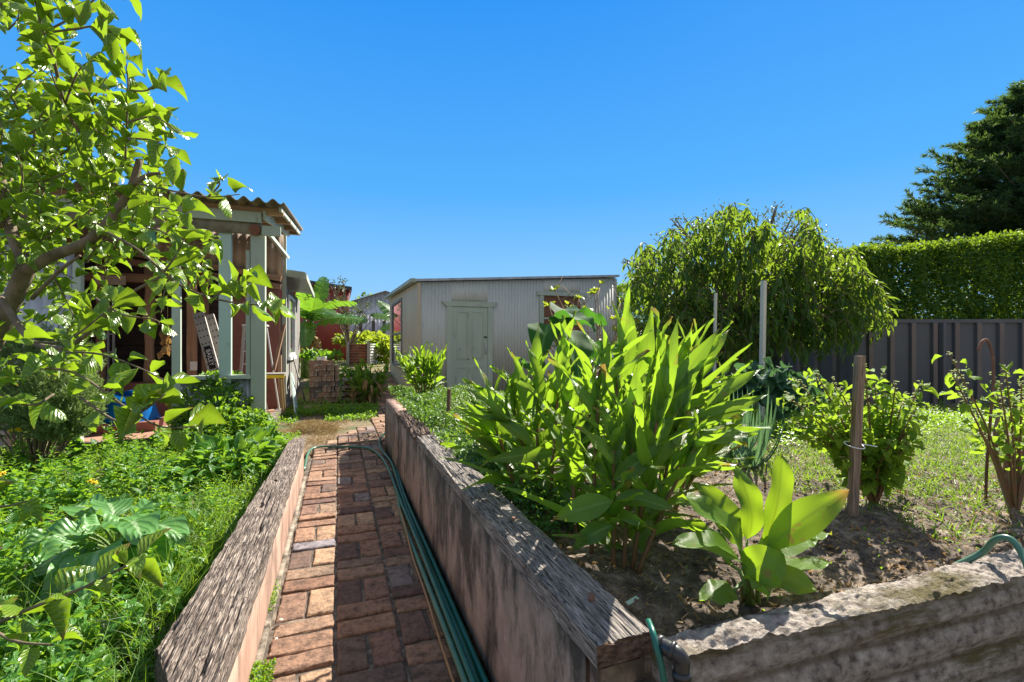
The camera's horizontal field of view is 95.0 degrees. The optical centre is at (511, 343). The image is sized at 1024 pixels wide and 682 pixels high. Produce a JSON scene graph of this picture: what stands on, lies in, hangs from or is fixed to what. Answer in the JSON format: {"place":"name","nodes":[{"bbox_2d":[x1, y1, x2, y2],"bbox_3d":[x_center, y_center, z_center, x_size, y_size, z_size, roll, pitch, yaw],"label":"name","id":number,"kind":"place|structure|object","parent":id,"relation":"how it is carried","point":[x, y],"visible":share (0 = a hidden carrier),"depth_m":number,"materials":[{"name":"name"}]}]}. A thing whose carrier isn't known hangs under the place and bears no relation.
{"place":"outdoors","nodes":[
{"label":"outdoors","id":0,"kind":"place"},
{"bbox_2d":[13,408,276,445],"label":"shed floor","id":1,"kind":"structure","parent":0,"point":[93,435],"depth_m":5.90,"materials":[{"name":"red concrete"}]},
{"bbox_2d":[0,431,9,445],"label":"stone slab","id":2,"kind":"structure","parent":1,"relation":"on","point":[7,441],"depth_m":4.81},
{"bbox_2d":[107,300,114,392],"bbox_3d":[-5.746,0.173,6.724,0.082,1.954,0.030,0,0,-20],"label":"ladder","id":3,"kind":"object","parent":1,"relation":"on","point":[108,349],"visible":0.26,"depth_m":6.72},
{"bbox_2d":[95,416,166,433],"bbox_3d":[-5.109,1.092,6.347,0.640,0.124,0.550,0,0,-20],"label":"step","id":4,"kind":"object","parent":1,"relation":"on","point":[140,427],"visible":0.5,"depth_m":6.16,"materials":[{"name":"red paint"}]},
{"bbox_2d":[101,390,160,425],"bbox_3d":[-5.176,0.844,6.362,0.669,0.468,0.659,0,0,-20],"label":"plastic tub","id":5,"kind":"object","parent":4,"relation":"on","point":[151,413],"visible":0.33,"depth_m":6.25,"materials":[{"name":"plastic"}]},
{"bbox_2d":[239,324,279,412],"bbox_3d":[-4.201,0.417,7.790,0.606,1.469,0.373,0,0,-20],"label":"step ladder","id":6,"kind":"object","parent":1,"relation":"on","point":[242,347],"visible":0.27,"depth_m":7.65,"materials":[{"name":"wood"}]},
{"bbox_2d":[266,372,286,414],"bbox_3d":[-3.908,0.819,7.647,0.404,0.676,0.385,0,0,-20],"label":"wooden stool","id":7,"kind":"object","parent":1,"relation":"on","point":[280,376],"visible":0.55,"depth_m":7.55,"materials":[{"name":"wood"}]},
{"bbox_2d":[272,325,285,370],"bbox_3d":[-3.901,0.058,7.860,0.050,0.769,0.398,0,0,-1],"label":"timber prop","id":8,"kind":"object","parent":7,"relation":"on","point":[274,366],"visible":1,"depth_m":7.84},
{"bbox_2d":[0,436,305,680],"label":"bed soil","id":9,"kind":"structure","parent":0,"point":[229,521],"depth_m":3.45,"materials":[{"name":"soil"}]},
{"bbox_2d":[0,471,16,496],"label":"mustard flower","id":10,"kind":"object","parent":9,"relation":"on","point":[1,474],"visible":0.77,"depth_m":2.93,"materials":[{"name":"yellow plant"}]},
{"bbox_2d":[5,427,29,469],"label":"mustard flower","id":11,"kind":"object","parent":9,"relation":"on","point":[18,447],"visible":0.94,"depth_m":3.63,"materials":[{"name":"green plant"}]},
{"bbox_2d":[0,321,107,471],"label":"rosemary bush","id":12,"kind":"object","parent":9,"relation":"on","point":[74,409],"visible":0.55,"depth_m":3.82,"materials":[{"name":"green plant"}]},
{"bbox_2d":[72,478,100,502],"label":"mustard flower","id":13,"kind":"object","parent":9,"relation":"on","point":[83,498],"visible":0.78,"depth_m":2.93,"materials":[{"name":"yellow plant"}]},
{"bbox_2d":[22,493,189,603],"bbox_3d":[-1.875,0.882,2.168,0.557,0.346,1.294,0,0,-42],"label":"leafy green plant","id":14,"kind":"object","parent":9,"relation":"on","point":[135,528],"visible":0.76,"depth_m":2.03,"materials":[{"name":"green plant"}]},
{"bbox_2d":[0,423,267,681],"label":"broad weeds","id":15,"kind":"object","parent":9,"relation":"on","point":[59,648],"visible":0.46,"depth_m":2.10,"materials":[{"name":"green plant"}]},
{"bbox_2d":[0,417,276,681],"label":"tall weeds","id":16,"kind":"object","parent":9,"relation":"on","point":[103,646],"visible":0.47,"depth_m":2.63,"materials":[{"name":"green plant"}]},
{"bbox_2d":[0,453,278,681],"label":"grass tuft","id":17,"kind":"object","parent":9,"relation":"on","point":[185,576],"visible":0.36,"depth_m":1.76,"materials":[{"name":"plant"}]},
{"bbox_2d":[0,429,290,580],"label":"leafy weeds","id":18,"kind":"object","parent":9,"relation":"on","point":[12,517],"visible":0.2,"depth_m":3.34,"materials":[{"name":"green plant"}]},
{"bbox_2d":[0,0,296,676],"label":"citrus tree","id":19,"kind":"object","parent":9,"relation":"on","point":[67,107],"visible":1,"depth_m":1.86,"materials":[{"name":"green plant"}]},
{"bbox_2d":[0,430,300,681],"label":"clover cover","id":20,"kind":"object","parent":9,"relation":"on","point":[2,523],"visible":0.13,"depth_m":3.03,"materials":[{"name":"green plant"}]},
{"bbox_2d":[0,429,300,681],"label":"weed cover","id":21,"kind":"object","parent":9,"relation":"on","point":[86,648],"visible":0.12,"depth_m":2.86,"materials":[{"name":"green plant"}]},
{"bbox_2d":[95,529,224,681],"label":"thyme patch","id":22,"kind":"object","parent":9,"relation":"on","point":[152,636],"visible":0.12,"depth_m":1.60,"materials":[{"name":"green plant"}]},
{"bbox_2d":[161,423,292,491],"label":"bean plant","id":23,"kind":"object","parent":9,"relation":"on","point":[264,449],"visible":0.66,"depth_m":3.78,"materials":[{"name":"green plant"}]},
{"bbox_2d":[277,359,399,461],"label":"ground","id":24,"kind":"structure","parent":0,"point":[354,423],"depth_m":7.45,"materials":[{"name":"soil"}]},
{"bbox_2d":[0,438,169,455],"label":"timber edging","id":25,"kind":"object","parent":24,"relation":"on","point":[5,448],"depth_m":4.96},
{"bbox_2d":[0,176,302,445],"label":"open shed","id":26,"kind":"structure","parent":24,"relation":"on","point":[249,233],"depth_m":6.91,"materials":[{"name":"green paint"}]},
{"bbox_2d":[157,293,171,358],"bbox_3d":[-4.453,-0.397,6.047,0.187,1.196,0.194,0,0,-20],"label":"dried herb bunch","id":27,"kind":"object","parent":26,"relation":"hanging from","point":[166,341],"visible":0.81,"depth_m":6.01,"materials":[{"name":"brown plant"}]},
{"bbox_2d":[192,312,218,373],"bbox_3d":[-4.611,0.007,7.091,0.628,1.015,0.146,0,0,32],"label":"scaffold plank","id":28,"kind":"object","parent":26,"relation":"in","point":[206,344],"visible":0.98,"depth_m":7.08,"materials":[{"name":"wood"}]},
{"bbox_2d":[205,313,218,363],"bbox_3d":[-4.549,0.000,7.242,0.631,0.958,0.144,0,0,31],"label":"scaffold plank","id":29,"kind":"object","parent":26,"relation":"in","point":[212,325],"visible":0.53,"depth_m":7.28,"materials":[{"name":"wood"}]},
{"bbox_2d":[165,369,277,449],"bbox_3d":[-3.409,0.798,5.370,1.535,1.022,1.043,0,0,44],"label":"tomato plant","id":30,"kind":"object","parent":24,"relation":"on","point":[237,417],"visible":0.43,"depth_m":5.29,"materials":[{"name":"green plant"}]},
{"bbox_2d":[154,437,306,681],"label":"retaining wall","id":31,"kind":"structure","parent":24,"relation":"on","point":[221,635],"depth_m":1.71,"materials":[{"name":"wood"}]},
{"bbox_2d":[290,372,297,415],"bbox_3d":[-3.994,0.922,8.605,0.073,0.718,1.921,0,0,-27],"label":"leaning board","id":32,"kind":"object","parent":24,"relation":"on","point":[294,392],"visible":0.79,"depth_m":8.53,"materials":[{"name":"teal paint"}]},
{"bbox_2d":[280,270,314,401],"bbox_3d":[-5.713,-0.190,10.034,2.645,2.780,3.815,0,0,-20],"label":"lean to","id":33,"kind":"object","parent":24,"relation":"on","point":[298,281],"visible":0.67,"depth_m":10.05,"materials":[{"name":"green paint"}]},
{"bbox_2d":[287,294,296,359],"bbox_3d":[-4.521,-0.315,9.656,0.060,1.270,1.350,0,0,-20],"label":"window","id":34,"kind":"structure","parent":33,"relation":"in","point":[291,301],"depth_m":9.71,"materials":[{"name":"white wood"}]},
{"bbox_2d":[293,355,305,401],"bbox_3d":[-4.382,0.725,9.656,0.156,0.979,0.367,0,0,36],"label":"leaning board","id":35,"kind":"object","parent":24,"relation":"on","point":[298,378],"visible":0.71,"depth_m":9.60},
{"bbox_2d":[275,418,349,455],"bbox_3d":[-2.558,1.161,5.879,1.096,0.214,2.875,0,0,-20],"label":"dry grass mound","id":36,"kind":"object","parent":24,"relation":"on","point":[331,427],"visible":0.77,"depth_m":6.39,"materials":[{"name":"plant"}]},
{"bbox_2d":[309,398,321,402],"bbox_3d":[-3.951,1.143,9.439,0.234,0.104,0.082,1,0,-19],"label":"loose brick","id":37,"kind":"object","parent":24,"relation":"on","point":[314,399],"visible":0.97,"depth_m":9.40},
{"bbox_2d":[280,280,351,360],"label":"red shed","id":38,"kind":"structure","parent":24,"relation":"on","point":[326,334],"depth_m":19.75,"materials":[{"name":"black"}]},
{"bbox_2d":[299,347,354,381],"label":"pumpkin vine","id":39,"kind":"object","parent":24,"relation":"on","point":[308,355],"visible":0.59,"depth_m":11.92,"materials":[{"name":"green plant"}]},
{"bbox_2d":[322,397,333,402],"bbox_3d":[-3.736,1.143,9.539,0.231,0.104,0.080,0,0,-26],"label":"loose brick","id":40,"kind":"object","parent":24,"relation":"on","point":[330,399],"visible":0.77,"depth_m":9.51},
{"bbox_2d":[318,392,329,397],"bbox_3d":[-3.805,1.035,9.505,0.233,0.104,0.079,-1,0,-23],"label":"loose brick","id":41,"kind":"object","parent":40,"relation":"on","point":[323,394],"visible":0.97,"depth_m":9.46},
{"bbox_2d":[295,276,367,378],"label":"banana plant","id":42,"kind":"object","parent":24,"relation":"on","point":[312,309],"visible":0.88,"depth_m":13.42,"materials":[{"name":"green plant"}]},
{"bbox_2d":[300,332,321,362],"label":"dead banana leaves","id":43,"kind":"object","parent":42,"relation":"attached to","point":[316,343],"visible":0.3,"depth_m":12.96,"materials":[{"name":"brown plant"}]},
{"bbox_2d":[276,358,390,424],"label":"yard weeds","id":44,"kind":"object","parent":24,"relation":"on","point":[335,410],"visible":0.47,"depth_m":8.02,"materials":[{"name":"green plant"}]},
{"bbox_2d":[323,276,376,343],"bbox_3d":[-5.912,-0.792,16.921,2.155,3.391,0.709,0,0,-4],"label":"tree","id":45,"kind":"object","parent":24,"relation":"on","point":[346,329],"visible":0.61,"depth_m":16.96,"materials":[{"name":"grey plant"}]},
{"bbox_2d":[341,377,369,401],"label":"stacked slabs","id":46,"kind":"object","parent":24,"relation":"on","point":[346,385],"depth_m":9.77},
{"bbox_2d":[331,330,389,363],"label":"sweet potato vine","id":47,"kind":"object","parent":24,"relation":"on","point":[382,339],"visible":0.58,"depth_m":18.02,"materials":[{"name":"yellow plant"}]},
{"bbox_2d":[346,342,379,365],"bbox_3d":[-5.424,0.417,17.545,0.859,0.972,2.228,0,0,-1],"label":"raised planter","id":48,"kind":"object","parent":24,"relation":"on","point":[367,352],"visible":0.69,"depth_m":16.50,"materials":[{"name":"metal"}]},
{"bbox_2d":[357,342,380,348],"bbox_3d":[-5.341,0.209,17.329,1.191,0.587,1.053,0,0,21],"label":"herb patch","id":49,"kind":"object","parent":48,"relation":"in","point":[376,344],"visible":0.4,"depth_m":17.13,"materials":[{"name":"green plant"}]},
{"bbox_2d":[355,291,371,298],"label":"tree","id":50,"kind":"object","parent":24,"relation":"on","point":[363,293],"visible":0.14,"depth_m":49.96,"materials":[{"name":"green plant"}]},
{"bbox_2d":[338,356,392,402],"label":"ginger plant","id":51,"kind":"object","parent":24,"relation":"on","point":[365,380],"visible":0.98,"depth_m":9.52,"materials":[{"name":"green plant"}]},
{"bbox_2d":[350,290,389,314],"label":"grey shed","id":52,"kind":"structure","parent":24,"relation":"on","point":[375,298],"depth_m":31.26,"materials":[{"name":"metal"}]},
{"bbox_2d":[350,315,389,335],"bbox_3d":[-6.937,-0.331,25.226,6.197,2.462,1.119,0,0,-20],"label":"fence","id":53,"kind":"object","parent":24,"relation":"on","point":[374,325],"visible":0.04,"depth_m":25.49,"materials":[{"name":"grey metal"}]},
{"bbox_2d":[370,301,389,331],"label":"banana plant","id":54,"kind":"object","parent":24,"relation":"on","point":[385,310],"visible":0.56,"depth_m":16.89,"materials":[{"name":"green plant"}]},
{"bbox_2d":[385,398,651,681],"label":"retaining wall","id":55,"kind":"structure","parent":24,"relation":"on","point":[532,602],"depth_m":1.53,"materials":[{"name":"wood"}]},
{"bbox_2d":[621,198,841,309],"bbox_3d":[4.356,-0.797,9.430,4.316,4.012,1.558,0,0,-4],"label":"grey leaved tree","id":56,"kind":"object","parent":24,"relation":"on","point":[773,216],"visible":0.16,"depth_m":9.31,"materials":[{"name":"green plant"}]},
{"bbox_2d":[635,322,853,402],"bbox_3d":[4.400,0.331,10.095,0.112,1.798,5.551,0,0,-24],"label":"steel fence","id":57,"kind":"object","parent":24,"relation":"on","point":[836,367],"visible":0.1,"depth_m":8.00,"materials":[{"name":"grey metal"}]},
{"bbox_2d":[650,547,1023,681],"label":"garden wall","id":58,"kind":"structure","parent":24,"relation":"on","point":[959,622],"depth_m":1.15,"materials":[{"name":"concrete"}]},
{"bbox_2d":[646,618,666,681],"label":"garden hose","id":59,"kind":"object","parent":58,"relation":"on","point":[657,651],"visible":1,"depth_m":0.93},
{"bbox_2d":[653,634,691,681],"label":"drain pipe","id":60,"kind":"object","parent":58,"relation":"attached to","point":[675,652],"visible":1,"depth_m":0.92,"materials":[{"name":"grey metal"}]},
{"bbox_2d":[954,534,1023,567],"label":"garden hose","id":61,"kind":"object","parent":58,"relation":"on","point":[988,546],"visible":0.89,"depth_m":1.34,"materials":[{"name":"rubber"}]},
{"bbox_2d":[854,319,1023,407],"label":"steel fence","id":62,"kind":"object","parent":24,"relation":"on","point":[906,351],"visible":0.69,"depth_m":7.41,"materials":[{"name":"grey metal"}]},
{"bbox_2d":[867,80,1023,284],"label":"conifer tree","id":63,"kind":"object","parent":24,"relation":"on","point":[987,197],"visible":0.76,"depth_m":19.64,"materials":[{"name":"green plant"}]},
{"bbox_2d":[259,374,480,681],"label":"path","id":64,"kind":"structure","parent":0,"point":[315,650],"depth_m":2.29,"materials":[{"name":"brick"}]},
{"bbox_2d":[249,579,280,681],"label":"path moss","id":65,"kind":"object","parent":64,"relation":"on","point":[254,672],"visible":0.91,"depth_m":1.69,"materials":[{"name":"green plant"}]},
{"bbox_2d":[304,445,468,681],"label":"garden hose","id":66,"kind":"object","parent":64,"relation":"on","point":[452,647],"visible":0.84,"depth_m":2.22,"materials":[{"name":"rubber"}]},
{"bbox_2d":[399,507,454,681],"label":"thin hose","id":67,"kind":"object","parent":64,"relation":"on","point":[437,632],"visible":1,"depth_m":2.06,"materials":[{"name":"rubber"}]},
{"bbox_2d":[378,432,480,681],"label":"garden hose","id":68,"kind":"object","parent":64,"relation":"on","point":[465,647],"visible":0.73,"depth_m":2.29,"materials":[{"name":"rubber"}]},
{"bbox_2d":[390,474,476,681],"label":"garden hose","id":69,"kind":"object","parent":64,"relation":"on","point":[463,656],"visible":1,"depth_m":2.08,"materials":[{"name":"rubber"}]},
{"bbox_2d":[395,467,488,681],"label":"garden hose","id":70,"kind":"object","parent":64,"relation":"on","point":[477,663],"visible":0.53,"depth_m":2.12,"materials":[{"name":"rubber"}]},
{"bbox_2d":[384,275,619,395],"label":"garden shed","id":71,"kind":"structure","parent":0,"point":[484,321],"depth_m":10.53,"materials":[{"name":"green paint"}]},
{"bbox_2d":[391,298,401,367],"bbox_3d":[-3.302,-0.279,13.425,0.042,1.857,2.333,0,0,-20],"label":"window","id":72,"kind":"structure","parent":71,"relation":"in","point":[396,308],"depth_m":13.54,"materials":[{"name":"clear glass"}]},
{"bbox_2d":[452,306,487,390],"bbox_3d":[-0.915,0.172,10.265,0.808,1.956,0.110,0,0,-20],"label":"door","id":73,"kind":"structure","parent":71,"relation":"in","point":[469,324],"depth_m":10.27,"materials":[{"name":"green paint"}]},
{"bbox_2d":[537,291,586,344],"bbox_3d":[1.183,-0.588,11.045,1.289,1.250,0.047,0,0,-20],"label":"window","id":74,"kind":"structure","parent":71,"relation":"in","point":[544,312],"depth_m":10.97,"materials":[{"name":"green paint"}]},
{"bbox_2d":[0,0,1023,338],"label":"sky","id":75,"kind":"structure","parent":0,"point":[404,140],"materials":[{"name":"blue"}]},
{"bbox_2d":[422,389,1023,681],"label":"bed soil","id":76,"kind":"structure","parent":0,"point":[921,551],"depth_m":1.58,"materials":[{"name":"soil"}]},
{"bbox_2d":[395,340,448,392],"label":"ginger plant","id":77,"kind":"object","parent":76,"relation":"on","point":[430,366],"visible":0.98,"depth_m":6.19,"materials":[{"name":"green plant"}]},
{"bbox_2d":[446,389,450,412],"bbox_3d":[-0.568,0.578,4.200,0.046,0.345,0.032,0,0,-5],"label":"garden stake","id":78,"kind":"object","parent":76,"relation":"on","point":[448,408],"visible":0.59,"depth_m":4.18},
{"bbox_2d":[388,382,600,540],"bbox_3d":[0.417,0.758,4.630,2.851,0.500,5.450,0,0,-20],"label":"creeping herb","id":79,"kind":"object","parent":76,"relation":"on","point":[427,407],"visible":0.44,"depth_m":3.14,"materials":[{"name":"green plant"}]},
{"bbox_2d":[520,302,618,386],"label":"taro plant","id":80,"kind":"object","parent":76,"relation":"on","point":[586,316],"visible":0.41,"depth_m":3.16,"materials":[{"name":"green plant"}]},
{"bbox_2d":[543,276,642,376],"bbox_3d":[1.133,0.021,6.564,1.488,1.880,0.907,0,0,-15],"label":"fig shrub","id":81,"kind":"object","parent":76,"relation":"on","point":[594,290],"visible":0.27,"depth_m":6.56,"materials":[{"name":"green plant"}]},
{"bbox_2d":[439,284,771,573],"bbox_3d":[0.456,0.252,1.915,1.407,0.945,1.276,0,0,-20],"label":"ginger plant","id":82,"kind":"object","parent":76,"relation":"on","point":[644,418],"visible":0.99,"depth_m":1.71,"materials":[{"name":"green plant"}]},
{"bbox_2d":[625,596,638,605],"bbox_3d":[0.334,0.714,1.304,0.048,0.009,0.012,0,0,-39],"label":"plastic scrap","id":83,"kind":"object","parent":76,"relation":"on","point":[629,601],"visible":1,"depth_m":1.30,"materials":[{"name":"teal paint"}]},
{"bbox_2d":[713,293,716,371],"bbox_3d":[2.073,0.171,4.800,0.058,1.379,0.033,0,0,0],"label":"garden pole","id":84,"kind":"object","parent":76,"relation":"on","point":[715,319],"visible":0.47,"depth_m":4.79,"materials":[{"name":"beige paint"}]},
{"bbox_2d":[452,392,1023,435],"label":"bed weeds","id":85,"kind":"object","parent":76,"relation":"on","point":[932,418],"visible":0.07,"depth_m":4.64,"materials":[{"name":"green plant"}]},
{"bbox_2d":[618,202,902,374],"bbox_3d":[3.528,-0.524,6.487,4.468,3.060,2.122,0,0,2],"label":"drooping tree","id":86,"kind":"object","parent":76,"relation":"on","point":[792,308],"visible":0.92,"depth_m":5.86,"materials":[{"name":"green plant"}]},
{"bbox_2d":[672,452,848,605],"bbox_3d":[0.696,0.516,1.296,0.423,0.408,0.496,0,0,26],"label":"turmeric plant","id":87,"kind":"object","parent":76,"relation":"on","point":[795,527],"visible":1,"depth_m":1.29,"materials":[{"name":"green plant"}]},
{"bbox_2d":[501,392,1023,449],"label":"bed sprouts","id":88,"kind":"object","parent":76,"relation":"on","point":[958,420],"visible":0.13,"depth_m":4.20,"materials":[{"name":"green plant"}]},
{"bbox_2d":[758,280,766,419],"bbox_3d":[2.454,0.112,4.600,0.064,1.458,0.049,0,0,-20],"label":"garden pole","id":89,"kind":"object","parent":76,"relation":"on","point":[763,306],"visible":0.59,"depth_m":4.58,"materials":[{"name":"beige paint"}]},
{"bbox_2d":[706,357,824,419],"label":"broad leaf plant","id":90,"kind":"object","parent":76,"relation":"on","point":[777,381],"visible":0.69,"depth_m":3.86,"materials":[{"name":"plant"}]},
{"bbox_2d":[508,401,1023,544],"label":"lawn","id":91,"kind":"structure","parent":76,"relation":"on","point":[925,440],"depth_m":2.52,"materials":[{"name":"plant"}]},
{"bbox_2d":[514,450,1023,656],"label":"soil debris","id":92,"kind":"object","parent":76,"relation":"on","point":[743,604],"visible":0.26,"depth_m":1.62,"materials":[{"name":"soil"}]},
{"bbox_2d":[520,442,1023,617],"bbox_3d":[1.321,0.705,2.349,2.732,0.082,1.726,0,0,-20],"label":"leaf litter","id":93,"kind":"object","parent":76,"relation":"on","point":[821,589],"visible":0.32,"depth_m":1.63,"materials":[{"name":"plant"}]},
{"bbox_2d":[718,368,830,467],"bbox_3d":[1.437,0.418,2.788,0.570,0.571,0.604,0,0,-20],"label":"leek plant","id":94,"kind":"object","parent":76,"relation":"on","point":[758,453],"visible":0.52,"depth_m":2.71,"materials":[{"name":"green plant"}]},
{"bbox_2d":[555,445,1021,610],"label":"bed seedlings","id":95,"kind":"object","parent":76,"relation":"on","point":[905,505],"visible":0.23,"depth_m":1.78,"materials":[{"name":"green plant"}]},
{"bbox_2d":[617,229,1023,365],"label":"hedge","id":96,"kind":"object","parent":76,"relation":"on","point":[920,288],"visible":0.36,"depth_m":8.19,"materials":[{"name":"green plant"}]},
{"bbox_2d":[776,364,938,503],"bbox_3d":[1.487,0.400,2.022,0.872,0.649,0.395,0,0,-7],"label":"basil bush","id":97,"kind":"object","parent":76,"relation":"on","point":[883,468],"visible":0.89,"depth_m":1.97,"materials":[{"name":"green plant"}]},
{"bbox_2d":[844,356,877,515],"bbox_3d":[1.398,0.400,1.893,0.123,0.701,0.072,0,0,-20],"label":"wooden stake","id":98,"kind":"object","parent":76,"relation":"on","point":[855,445],"visible":0.99,"depth_m":1.87,"materials":[{"name":"brown wood"}]},
{"bbox_2d":[931,351,1023,515],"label":"basil bush","id":99,"kind":"object","parent":76,"relation":"on","point":[1010,474],"visible":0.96,"depth_m":1.92,"materials":[{"name":"green plant"}]},
{"bbox_2d":[976,338,994,503],"bbox_3d":[2.073,0.364,2.053,0.077,0.773,0.011,0,0,0],"label":"rusty hook rod","id":100,"kind":"object","parent":76,"relation":"on","point":[982,341],"visible":0.86,"depth_m":2.05,"materials":[{"name":"metal"}]},
{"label":"loose brick","id":101,"kind":"object","parent":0,"visible":0},
{"bbox_2d":[309,387,321,392],"bbox_3d":[-3.957,0.927,9.450,0.234,0.104,0.078,-1,0,-18],"label":"loose brick","id":102,"kind":"object","parent":101,"relation":"on","point":[314,389],"visible":1,"depth_m":9.41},
{"label":"loose brick","id":103,"kind":"object","parent":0,"visible":0},
{"bbox_2d":[318,381,329,386],"bbox_3d":[-3.801,0.819,9.499,0.232,0.104,0.080,0,0,-24],"label":"loose brick","id":104,"kind":"object","parent":103,"relation":"on","point":[324,384],"visible":1,"depth_m":9.47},
{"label":"loose brick","id":105,"kind":"object","parent":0,"visible":0},
{"bbox_2d":[309,376,321,381],"bbox_3d":[-3.956,0.711,9.448,0.235,0.104,0.078,-1,0,-18],"label":"loose brick","id":106,"kind":"object","parent":105,"relation":"on","point":[315,378],"visible":1,"depth_m":9.42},
{"bbox_2d":[318,371,329,375],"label":"loose brick","id":107,"kind":"object","parent":106,"relation":"on","point":[323,373],"visible":0.93,"depth_m":9.47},
{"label":"loose brick","id":108,"kind":"object","parent":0,"visible":0},
{"bbox_2d":[309,366,321,370],"bbox_3d":[-3.953,0.495,9.438,0.234,0.104,0.081,-1,0,-24],"label":"loose brick","id":109,"kind":"object","parent":108,"relation":"on","point":[315,368],"visible":1,"depth_m":9.40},
{"bbox_2d":[309,360,321,365],"bbox_3d":[-3.958,0.387,9.457,0.234,0.104,0.080,1,0,-18],"label":"loose brick","id":110,"kind":"object","parent":109,"relation":"on","point":[315,362],"visible":1,"depth_m":9.42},
{"label":"loose brick","id":111,"kind":"object","parent":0,"visible":0},
{"bbox_2d":[322,360,334,364],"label":"loose brick","id":112,"kind":"object","parent":111,"relation":"on","point":[328,362],"visible":1,"depth_m":9.50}
]}

